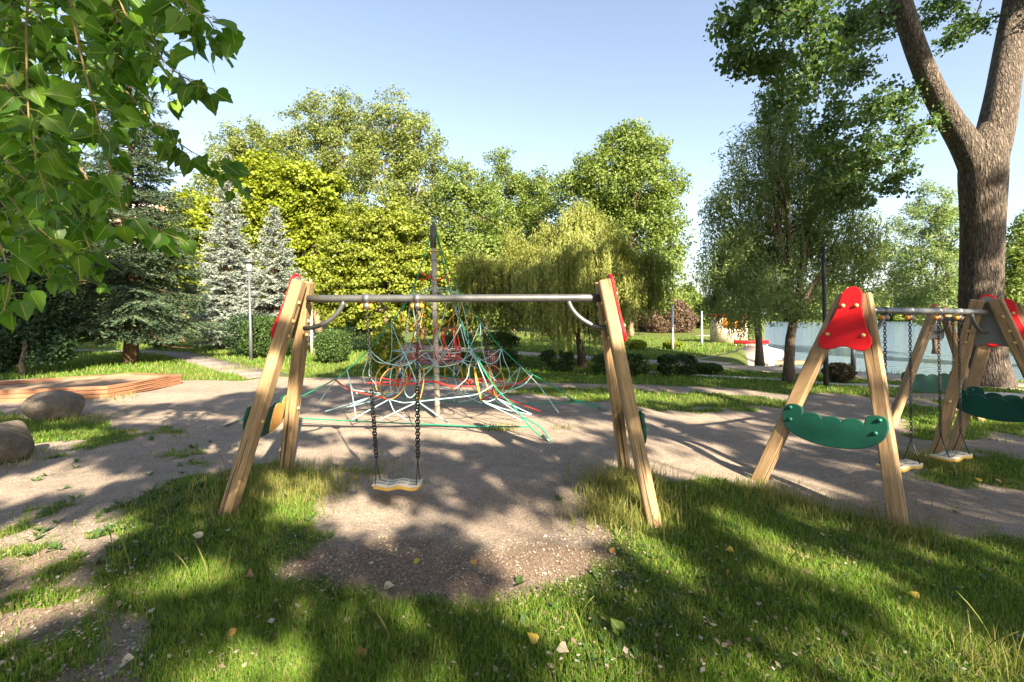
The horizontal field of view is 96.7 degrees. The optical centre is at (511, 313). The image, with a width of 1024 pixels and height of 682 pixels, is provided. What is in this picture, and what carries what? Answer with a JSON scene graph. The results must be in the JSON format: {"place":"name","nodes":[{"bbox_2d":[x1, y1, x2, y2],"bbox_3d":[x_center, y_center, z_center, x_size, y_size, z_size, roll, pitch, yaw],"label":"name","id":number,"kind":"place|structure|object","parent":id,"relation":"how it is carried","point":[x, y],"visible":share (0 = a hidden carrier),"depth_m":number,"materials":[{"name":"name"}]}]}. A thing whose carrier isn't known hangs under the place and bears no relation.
{"place":"outdoors","nodes":[
{"label":"outdoors","id":0,"kind":"place"},
{"bbox_2d":[85,202,222,319],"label":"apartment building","id":1,"kind":"structure","parent":0,"point":[136,247],"depth_m":75.40,"materials":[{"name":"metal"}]},
{"bbox_2d":[75,349,285,378],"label":"path","id":2,"kind":"structure","parent":0,"point":[202,360],"depth_m":15.56,"materials":[{"name":"concrete"}]},
{"bbox_2d":[0,314,1023,681],"bbox_3d":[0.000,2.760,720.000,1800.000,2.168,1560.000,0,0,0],"label":"ground","id":3,"kind":"structure","parent":0,"point":[202,412],"depth_m":4.63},
{"bbox_2d":[0,420,34,463],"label":"boulder","id":4,"kind":"object","parent":3,"relation":"on","point":[16,439],"visible":0.85,"depth_m":5.17,"materials":[{"name":"stone"}]},
{"bbox_2d":[0,251,85,374],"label":"dark shrub","id":5,"kind":"object","parent":3,"relation":"on","point":[21,345],"visible":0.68,"depth_m":12.42,"materials":[{"name":"green plant"}]},
{"bbox_2d":[0,161,90,327],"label":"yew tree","id":6,"kind":"object","parent":3,"relation":"on","point":[7,253],"visible":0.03,"depth_m":16.32,"materials":[{"name":"green plant"}]},
{"bbox_2d":[21,390,84,421],"bbox_3d":[-7.348,1.548,7.351,0.694,0.590,0.696,0,0,-29],"label":"boulder","id":7,"kind":"object","parent":3,"relation":"on","point":[55,404],"visible":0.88,"depth_m":7.13,"materials":[{"name":"stone"}]},
{"bbox_2d":[0,372,180,402],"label":"sandbox","id":8,"kind":"object","parent":3,"relation":"on","point":[106,385],"visible":0.94,"depth_m":9.80,"materials":[{"name":"brown wood"}]},
{"bbox_2d":[119,653,133,667],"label":"fallen leaf","id":9,"kind":"object","parent":3,"relation":"on","point":[128,656],"visible":0.99,"depth_m":2.19,"materials":[{"name":"beige plant"}]},
{"bbox_2d":[0,0,257,332],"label":"poplar tree","id":10,"kind":"object","parent":3,"relation":"on","point":[39,105],"visible":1,"depth_m":1.54,"materials":[{"name":"green plant"}]},
{"bbox_2d":[30,51,227,363],"bbox_3d":[-13.018,-4.132,15.408,5.378,11.884,5.231,0,0,0],"label":"spruce tree","id":11,"kind":"object","parent":3,"relation":"on","point":[135,308],"visible":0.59,"depth_m":14.94,"materials":[{"name":"green plant"}]},
{"bbox_2d":[148,317,180,348],"bbox_3d":[-16.619,0.954,21.676,1.236,1.598,1.688,0,0,0],"label":"round shrub","id":12,"kind":"object","parent":3,"relation":"on","point":[156,346],"visible":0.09,"depth_m":21.44,"materials":[{"name":"green plant"}]},
{"bbox_2d":[135,182,221,341],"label":"maple tree","id":13,"kind":"object","parent":3,"relation":"on","point":[198,212],"visible":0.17,"depth_m":26.32,"materials":[{"name":"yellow plant"}]},
{"bbox_2d":[192,531,202,537],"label":"fallen leaf","id":14,"kind":"object","parent":3,"relation":"on","point":[198,534],"visible":1,"depth_m":3.40,"materials":[{"name":"white plant"}]},
{"bbox_2d":[186,153,263,349],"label":"spruce tree","id":15,"kind":"object","parent":3,"relation":"on","point":[229,297],"visible":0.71,"depth_m":21.08,"materials":[{"name":"green plant"}]},
{"bbox_2d":[184,114,283,219],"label":"broadleaf tree","id":16,"kind":"object","parent":3,"relation":"on","point":[237,145],"visible":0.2,"depth_m":42.10,"materials":[{"name":"green plant"}]},
{"bbox_2d":[220,312,275,355],"bbox_3d":[-10.484,0.820,18.412,2.034,1.872,2.269,0,0,0],"label":"clipped shrub","id":17,"kind":"object","parent":3,"relation":"on","point":[238,321],"visible":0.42,"depth_m":17.81,"materials":[{"name":"green plant"}]},
{"bbox_2d":[197,148,299,297],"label":"maple tree","id":18,"kind":"object","parent":3,"relation":"on","point":[253,214],"visible":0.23,"depth_m":25.90,"materials":[{"name":"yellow plant"}]},
{"bbox_2d":[242,258,254,360],"bbox_3d":[-9.337,-0.094,16.150,0.400,3.691,0.400,0,0,0],"label":"lamp post","id":19,"kind":"object","parent":3,"relation":"on","point":[248,262],"visible":0.95,"depth_m":16.11,"materials":[{"name":"metal"}]},
{"bbox_2d":[237,315,292,356],"bbox_3d":[-9.351,0.904,17.658,2.089,1.701,2.048,0,0,0],"label":"clipped shrub","id":20,"kind":"object","parent":3,"relation":"on","point":[265,320],"visible":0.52,"depth_m":17.08,"materials":[{"name":"green plant"}]},
{"bbox_2d":[228,205,316,345],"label":"spruce tree","id":21,"kind":"object","parent":3,"relation":"on","point":[271,302],"visible":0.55,"depth_m":20.16,"materials":[{"name":"green plant"}]},
{"bbox_2d":[258,155,349,341],"bbox_3d":[-11.744,-3.431,25.988,5.347,10.708,4.816,0,0,0],"label":"maple tree","id":22,"kind":"object","parent":3,"relation":"on","point":[307,213],"visible":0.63,"depth_m":25.21,"materials":[{"name":"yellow plant"}]},
{"bbox_2d":[310,279,312,352],"bbox_3d":[-8.514,0.125,19.310,0.152,3.252,0.125,0,0,0],"label":"lamp post","id":23,"kind":"object","parent":3,"relation":"on","point":[311,340],"visible":0.56,"depth_m":19.26,"materials":[{"name":"metal"}]},
{"bbox_2d":[253,84,380,331],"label":"broadleaf tree","id":24,"kind":"object","parent":3,"relation":"on","point":[333,133],"visible":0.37,"depth_m":40.09,"materials":[{"name":"green plant"}]},
{"bbox_2d":[312,328,352,362],"bbox_3d":[-6.133,1.130,15.603,1.284,1.252,1.280,0,0,0],"label":"clipped shrub","id":25,"kind":"object","parent":3,"relation":"on","point":[324,351],"visible":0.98,"depth_m":15.30,"materials":[{"name":"green plant"}]},
{"bbox_2d":[180,216,494,322],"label":"wood","id":26,"kind":"object","parent":3,"relation":"on","point":[312,316],"depth_m":69.56,"materials":[{"name":"green plant"}]},
{"bbox_2d":[339,322,372,351],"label":"clipped shrub","id":27,"kind":"object","parent":3,"relation":"on","point":[363,345],"visible":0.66,"depth_m":19.57,"materials":[{"name":"green plant"}]},
{"bbox_2d":[306,193,465,348],"bbox_3d":[-5.141,-1.712,20.040,7.280,7.186,3.781,0,0,0],"label":"hornbeam tree","id":28,"kind":"object","parent":3,"relation":"on","point":[362,269],"visible":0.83,"depth_m":19.41,"materials":[{"name":"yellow plant"}]},
{"bbox_2d":[370,324,405,372],"bbox_3d":[-3.537,1.024,13.010,1.040,1.463,1.130,0,0,0],"label":"loose shrub","id":29,"kind":"object","parent":3,"relation":"on","point":[381,344],"visible":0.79,"depth_m":12.69,"materials":[{"name":"green plant"}]},
{"bbox_2d":[384,581,393,588],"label":"fallen leaf","id":30,"kind":"object","parent":3,"relation":"on","point":[389,584],"visible":0.98,"depth_m":2.82,"materials":[{"name":"grey plant"}]},
{"bbox_2d":[338,83,465,332],"bbox_3d":[-9.516,-8.830,39.894,12.754,21.489,9.809,0,0,0],"label":"broadleaf tree","id":31,"kind":"object","parent":3,"relation":"on","point":[400,175],"visible":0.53,"depth_m":38.62,"materials":[{"name":"green plant"}]},
{"bbox_2d":[224,224,607,441],"bbox_3d":[-1.326,0.177,7.399,5.518,3.247,2.639,0,0,15],"label":"climbing net","id":32,"kind":"object","parent":3,"relation":"on","point":[436,361],"visible":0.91,"depth_m":7.35,"materials":[{"name":"fabric"}]},
{"bbox_2d":[396,345,460,377],"bbox_3d":[-2.205,1.298,12.202,1.622,0.818,0.772,0,0,0],"label":"park bench","id":33,"kind":"object","parent":3,"relation":"on","point":[456,369],"visible":0.38,"depth_m":12.35,"materials":[{"name":"wood"}]},
{"bbox_2d":[218,274,661,528],"bbox_3d":[-0.620,0.736,4.228,3.719,2.231,1.138,0,0,2],"label":"swing set","id":34,"kind":"object","parent":3,"relation":"on","point":[262,417],"visible":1,"depth_m":4.20,"materials":[{"name":"brown wood"}]},
{"bbox_2d":[365,309,422,490],"bbox_3d":[-1.123,0.797,4.280,0.545,1.679,0.200,0,0,0],"label":"swing","id":35,"kind":"object","parent":34,"relation":"hanging from","point":[385,484],"visible":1,"depth_m":4.28,"materials":[{"name":"grey metal"}]},
{"bbox_2d":[421,156,515,333],"bbox_3d":[-3.571,-5.488,38.316,9.589,14.775,7.308,0,0,0],"label":"broadleaf tree","id":36,"kind":"object","parent":3,"relation":"on","point":[463,192],"visible":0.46,"depth_m":37.10,"materials":[{"name":"green plant"}]},
{"bbox_2d":[439,330,521,365],"bbox_3d":[-1.058,1.146,14.604,2.773,1.218,1.152,0,0,0],"label":"clipped hedge","id":37,"kind":"object","parent":3,"relation":"on","point":[506,339],"visible":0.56,"depth_m":14.27,"materials":[{"name":"green plant"}]},
{"bbox_2d":[438,230,533,349],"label":"broadleaf tree","id":38,"kind":"object","parent":3,"relation":"on","point":[493,244],"visible":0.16,"depth_m":21.37,"materials":[{"name":"green plant"}]},
{"bbox_2d":[484,353,497,373],"bbox_3d":[-0.575,1.400,12.711,0.394,0.560,0.394,0,0,0],"label":"litter bin","id":39,"kind":"object","parent":3,"relation":"on","point":[493,358],"visible":0.8,"depth_m":12.56,"materials":[{"name":"metal"}]},
{"bbox_2d":[466,145,555,331],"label":"broadleaf tree","id":40,"kind":"object","parent":3,"relation":"on","point":[517,185],"visible":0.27,"depth_m":41.18,"materials":[{"name":"green plant"}]},
{"bbox_2d":[0,335,1023,468],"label":"grass","id":41,"kind":"structure","parent":3,"relation":"on","point":[96,368],"depth_m":11.72,"materials":[{"name":"green plant"}]},
{"bbox_2d":[0,363,1023,681],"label":"long grass","id":42,"kind":"structure","parent":3,"relation":"on","point":[620,483],"depth_m":4.15,"materials":[{"name":"green plant"}]},
{"bbox_2d":[0,427,1023,680],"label":"leaf litter","id":43,"kind":"object","parent":3,"relation":"on","point":[104,661],"visible":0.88,"depth_m":2.77,"materials":[{"name":"brown plant"}]},
{"bbox_2d":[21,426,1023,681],"bbox_3d":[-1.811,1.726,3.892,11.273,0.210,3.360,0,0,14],"label":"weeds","id":44,"kind":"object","parent":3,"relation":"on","point":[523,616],"visible":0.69,"depth_m":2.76,"materials":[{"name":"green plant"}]},
{"bbox_2d":[527,632,538,643],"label":"fallen leaf","id":45,"kind":"object","parent":3,"relation":"on","point":[533,637],"visible":0.99,"depth_m":2.35,"materials":[{"name":"yellow plant"}]},
{"bbox_2d":[510,163,570,331],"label":"broadleaf tree","id":46,"kind":"object","parent":3,"relation":"on","point":[539,182],"visible":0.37,"depth_m":39.17,"materials":[{"name":"green plant"}]},
{"bbox_2d":[438,193,676,368],"bbox_3d":[1.547,-0.979,14.510,6.119,5.585,5.283,0,0,38],"label":"willow tree","id":47,"kind":"object","parent":3,"relation":"on","point":[579,253],"visible":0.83,"depth_m":13.55,"materials":[{"name":"green plant"}]},
{"bbox_2d":[540,349,574,371],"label":"clipped hedge","id":48,"kind":"object","parent":3,"relation":"on","point":[548,355],"visible":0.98,"depth_m":13.05,"materials":[{"name":"green plant"}]},
{"bbox_2d":[107,449,1023,674],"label":"seed heads","id":49,"kind":"object","parent":3,"relation":"on","point":[961,635],"visible":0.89,"depth_m":2.42,"materials":[{"name":"green plant"}]},
{"bbox_2d":[610,617,624,635],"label":"fallen leaf","id":50,"kind":"object","parent":3,"relation":"on","point":[616,624],"visible":0.96,"depth_m":2.41,"materials":[{"name":"green plant"}]},
{"bbox_2d":[589,353,649,374],"bbox_3d":[2.958,1.414,12.516,1.645,0.679,0.790,0,0,0],"label":"clipped hedge","id":51,"kind":"object","parent":3,"relation":"on","point":[637,368],"visible":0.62,"depth_m":12.28,"materials":[{"name":"green plant"}]},
{"bbox_2d":[542,117,701,335],"bbox_3d":[8.197,-6.262,33.917,11.130,16.392,7.514,0,0,-24],"label":"broadleaf tree","id":52,"kind":"object","parent":3,"relation":"on","point":[635,210],"visible":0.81,"depth_m":32.93,"materials":[{"name":"green plant"}]},
{"bbox_2d":[625,339,647,349],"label":"clipped bush","id":53,"kind":"object","parent":3,"relation":"on","point":[634,344],"visible":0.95,"depth_m":20.85,"materials":[{"name":"green plant"}]},
{"bbox_2d":[634,309,651,330],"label":"plum tree","id":54,"kind":"object","parent":3,"relation":"on","point":[641,328],"visible":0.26,"depth_m":43.17,"materials":[{"name":"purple plant"}]},
{"bbox_2d":[313,338,1023,389],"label":"promenade","id":55,"kind":"structure","parent":3,"relation":"on","point":[863,375],"depth_m":14.12,"materials":[{"name":"grey concrete"}]},
{"bbox_2d":[640,296,699,332],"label":"plum tree","id":56,"kind":"object","parent":3,"relation":"on","point":[685,319],"visible":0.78,"depth_m":39.19,"materials":[{"name":"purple plant"}]},
{"bbox_2d":[671,306,673,349],"bbox_3d":[7.380,0.700,20.900,0.125,2.100,0.125,0,0,0],"label":"lamp post","id":57,"kind":"object","parent":3,"relation":"on","point":[672,342],"visible":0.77,"depth_m":20.86,"materials":[{"name":"metal"}]},
{"bbox_2d":[662,340,683,348],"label":"clipped bush","id":58,"kind":"object","parent":3,"relation":"on","point":[677,344],"visible":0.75,"depth_m":21.40,"materials":[{"name":"green plant"}]},
{"bbox_2d":[656,353,698,376],"bbox_3d":[4.463,1.416,12.353,1.020,0.680,0.798,0,0,0],"label":"clipped hedge","id":59,"kind":"object","parent":3,"relation":"on","point":[664,361],"visible":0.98,"depth_m":12.10,"materials":[{"name":"green plant"}]},
{"bbox_2d":[670,282,701,305],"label":"young tree","id":60,"kind":"object","parent":3,"relation":"on","point":[687,296],"visible":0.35,"depth_m":57.06,"materials":[{"name":"green plant"}]},
{"bbox_2d":[687,299,704,327],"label":"young tree","id":61,"kind":"object","parent":3,"relation":"on","point":[694,306],"visible":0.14,"depth_m":51.51,"materials":[{"name":"green plant"}]},
{"bbox_2d":[701,311,702,344],"bbox_3d":[9.883,0.825,23.687,0.125,1.850,0.125,0,0,0],"label":"lamp post","id":62,"kind":"object","parent":3,"relation":"on","point":[702,329],"visible":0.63,"depth_m":23.65,"materials":[{"name":"metal"}]},
{"bbox_2d":[692,362,723,373],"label":"shrub","id":63,"kind":"object","parent":3,"relation":"on","point":[704,367],"visible":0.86,"depth_m":12.66,"materials":[{"name":"green plant"}]},
{"bbox_2d":[693,298,723,328],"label":"young tree","id":64,"kind":"object","parent":3,"relation":"on","point":[704,324],"visible":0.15,"depth_m":50.03,"materials":[{"name":"green plant"}]},
{"bbox_2d":[692,222,779,365],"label":"willow tree","id":65,"kind":"object","parent":3,"relation":"on","point":[711,303],"visible":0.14,"depth_m":15.57,"materials":[{"name":"green plant"}]},
{"bbox_2d":[706,314,768,346],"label":"building","id":66,"kind":"structure","parent":3,"relation":"on","point":[723,338],"depth_m":25.60,"materials":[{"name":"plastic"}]},
{"bbox_2d":[766,292,814,321],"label":"shore tree","id":67,"kind":"object","parent":3,"relation":"on","point":[780,316],"visible":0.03,"depth_m":126.27,"materials":[{"name":"green plant"}]},
{"bbox_2d":[683,69,922,382],"bbox_3d":[7.603,-2.154,11.854,6.623,7.925,3.040,0,0,-25],"label":"willow tree","id":68,"kind":"object","parent":3,"relation":"on","point":[803,230],"visible":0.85,"depth_m":11.26,"materials":[{"name":"green plant"}]},
{"bbox_2d":[802,281,840,321],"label":"shore tree","id":69,"kind":"object","parent":3,"relation":"on","point":[828,307],"visible":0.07,"depth_m":121.52,"materials":[{"name":"green plant"}]},
{"bbox_2d":[821,246,828,387],"bbox_3d":[7.070,0.125,10.269,0.162,3.252,0.112,0,0,0],"label":"lamp post","id":70,"kind":"object","parent":3,"relation":"on","point":[826,360],"visible":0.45,"depth_m":10.24,"materials":[{"name":"metal"}]},
{"bbox_2d":[650,371,1023,395],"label":"kerb","id":71,"kind":"structure","parent":3,"relation":"on","point":[1001,393],"depth_m":10.92,"materials":[{"name":"concrete"}]},
{"bbox_2d":[821,362,857,382],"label":"round shrub","id":72,"kind":"object","parent":3,"relation":"on","point":[840,373],"visible":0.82,"depth_m":10.97,"materials":[{"name":"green plant"}]},
{"bbox_2d":[819,278,880,320],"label":"shore tree","id":73,"kind":"object","parent":3,"relation":"on","point":[863,291],"visible":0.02,"depth_m":121.85,"materials":[{"name":"green plant"}]},
{"bbox_2d":[850,349,855,368],"bbox_3d":[10.578,0.975,14.099,0.150,1.550,0.150,0,0,0],"label":"lamp post","id":74,"kind":"object","parent":3,"relation":"on","point":[853,359],"visible":0.46,"depth_m":14.04,"materials":[{"name":"metal"}]},
{"bbox_2d":[703,0,1023,387],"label":"poplar tree","id":75,"kind":"object","parent":3,"relation":"on","point":[980,153],"visible":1,"depth_m":10.38,"materials":[{"name":"green plant"}]},
{"bbox_2d":[875,299,893,320],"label":"shore tree","id":76,"kind":"object","parent":3,"relation":"on","point":[878,315],"visible":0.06,"depth_m":127.26,"materials":[{"name":"green plant"}]},
{"bbox_2d":[751,287,1023,526],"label":"swing set","id":77,"kind":"object","parent":3,"relation":"on","point":[850,321],"visible":1,"depth_m":4.58,"materials":[{"name":"brown wood"}]},
{"bbox_2d":[875,320,922,472],"bbox_3d":[4.052,0.847,4.758,0.500,1.554,0.190,0,0,-22],"label":"swing","id":78,"kind":"object","parent":77,"relation":"hanging from","point":[906,465],"visible":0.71,"depth_m":4.83,"materials":[{"name":"grey metal"}]},
{"bbox_2d":[930,321,972,461],"bbox_3d":[4.944,0.858,5.123,0.482,1.562,0.190,0,0,-22],"label":"swing","id":79,"kind":"object","parent":77,"relation":"hanging from","point":[953,455],"visible":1,"depth_m":5.08,"materials":[{"name":"grey metal"}]},
{"bbox_2d":[876,282,911,321],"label":"shore tree","id":80,"kind":"object","parent":3,"relation":"on","point":[897,317],"visible":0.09,"depth_m":125.70,"materials":[{"name":"green plant"}]},
{"bbox_2d":[889,286,918,321],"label":"shore tree","id":81,"kind":"object","parent":3,"relation":"on","point":[897,307],"visible":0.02,"depth_m":126.93,"materials":[{"name":"green plant"}]},
{"bbox_2d":[874,179,958,353],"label":"broadleaf tree","id":82,"kind":"object","parent":3,"relation":"on","point":[937,290],"visible":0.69,"depth_m":23.57,"materials":[{"name":"green plant"}]},
{"bbox_2d":[902,276,957,321],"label":"shore tree","id":83,"kind":"object","parent":3,"relation":"on","point":[924,315],"visible":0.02,"depth_m":122.79,"materials":[{"name":"green plant"}]},
{"bbox_2d":[891,298,1023,450],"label":"swing set","id":84,"kind":"object","parent":3,"relation":"on","point":[923,383],"visible":0.5,"depth_m":7.39,"materials":[{"name":"brown wood"}]},
{"bbox_2d":[952,325,964,412],"bbox_3d":[6.985,0.863,7.119,0.190,1.353,0.420,0,0,25],"label":"swing","id":85,"kind":"object","parent":84,"relation":"hanging from","point":[956,411],"visible":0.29,"depth_m":7.27,"materials":[{"name":"grey metal"}]},
{"bbox_2d":[1005,209,1023,355],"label":"broadleaf tree","id":86,"kind":"object","parent":3,"relation":"on","point":[1014,256],"visible":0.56,"depth_m":18.87,"materials":[{"name":"green plant"}]},
{"bbox_2d":[0,453,1023,681],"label":"lawn grass","id":87,"kind":"structure","parent":0,"point":[884,596],"depth_m":2.57,"materials":[{"name":"green plant"}]},
{"bbox_2d":[227,628,236,635],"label":"fallen leaf","id":88,"kind":"object","parent":87,"relation":"on","point":[232,631],"visible":0.99,"depth_m":2.33,"materials":[{"name":"orange plant"}]},
{"bbox_2d":[244,568,253,576],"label":"fallen leaf","id":89,"kind":"object","parent":87,"relation":"on","point":[250,573],"visible":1,"depth_m":2.91,"materials":[{"name":"brown plant"}]},
{"bbox_2d":[354,647,366,660],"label":"fallen leaf","id":90,"kind":"object","parent":87,"relation":"on","point":[358,650],"visible":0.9,"depth_m":2.20,"materials":[{"name":"brown plant"}]},
{"bbox_2d":[556,641,568,652],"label":"fallen leaf","id":91,"kind":"object","parent":87,"relation":"on","point":[562,647],"visible":1,"depth_m":2.26,"materials":[{"name":"beige plant"}]},
{"bbox_2d":[906,591,919,598],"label":"fallen leaf","id":92,"kind":"object","parent":87,"relation":"on","point":[915,594],"visible":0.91,"depth_m":2.76,"materials":[{"name":"yellow plant"}]},
{"bbox_2d":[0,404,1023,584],"bbox_3d":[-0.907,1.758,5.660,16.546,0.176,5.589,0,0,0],"label":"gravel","id":93,"kind":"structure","parent":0,"point":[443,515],"depth_m":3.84,"materials":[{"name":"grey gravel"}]},
{"bbox_2d":[21,0,1023,313],"label":"sky","id":94,"kind":"structure","parent":0,"point":[539,79],"materials":[{"name":"blue"}]},
{"bbox_2d":[693,335,783,365],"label":"path","id":95,"kind":"structure","parent":0,"point":[772,356],"depth_m":20.12,"materials":[{"name":"beige concrete"}]},
{"bbox_2d":[763,321,1023,381],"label":"water","id":96,"kind":"structure","parent":0,"point":[897,343],"depth_m":29.85,"materials":[{"name":"blue liquid"}]},
{"bbox_2d":[775,360,804,366],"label":"jetty","id":97,"kind":"object","parent":96,"relation":"in","point":[797,362],"visible":0.15,"depth_m":18.53,"materials":[{"name":"wood"}]}
]}

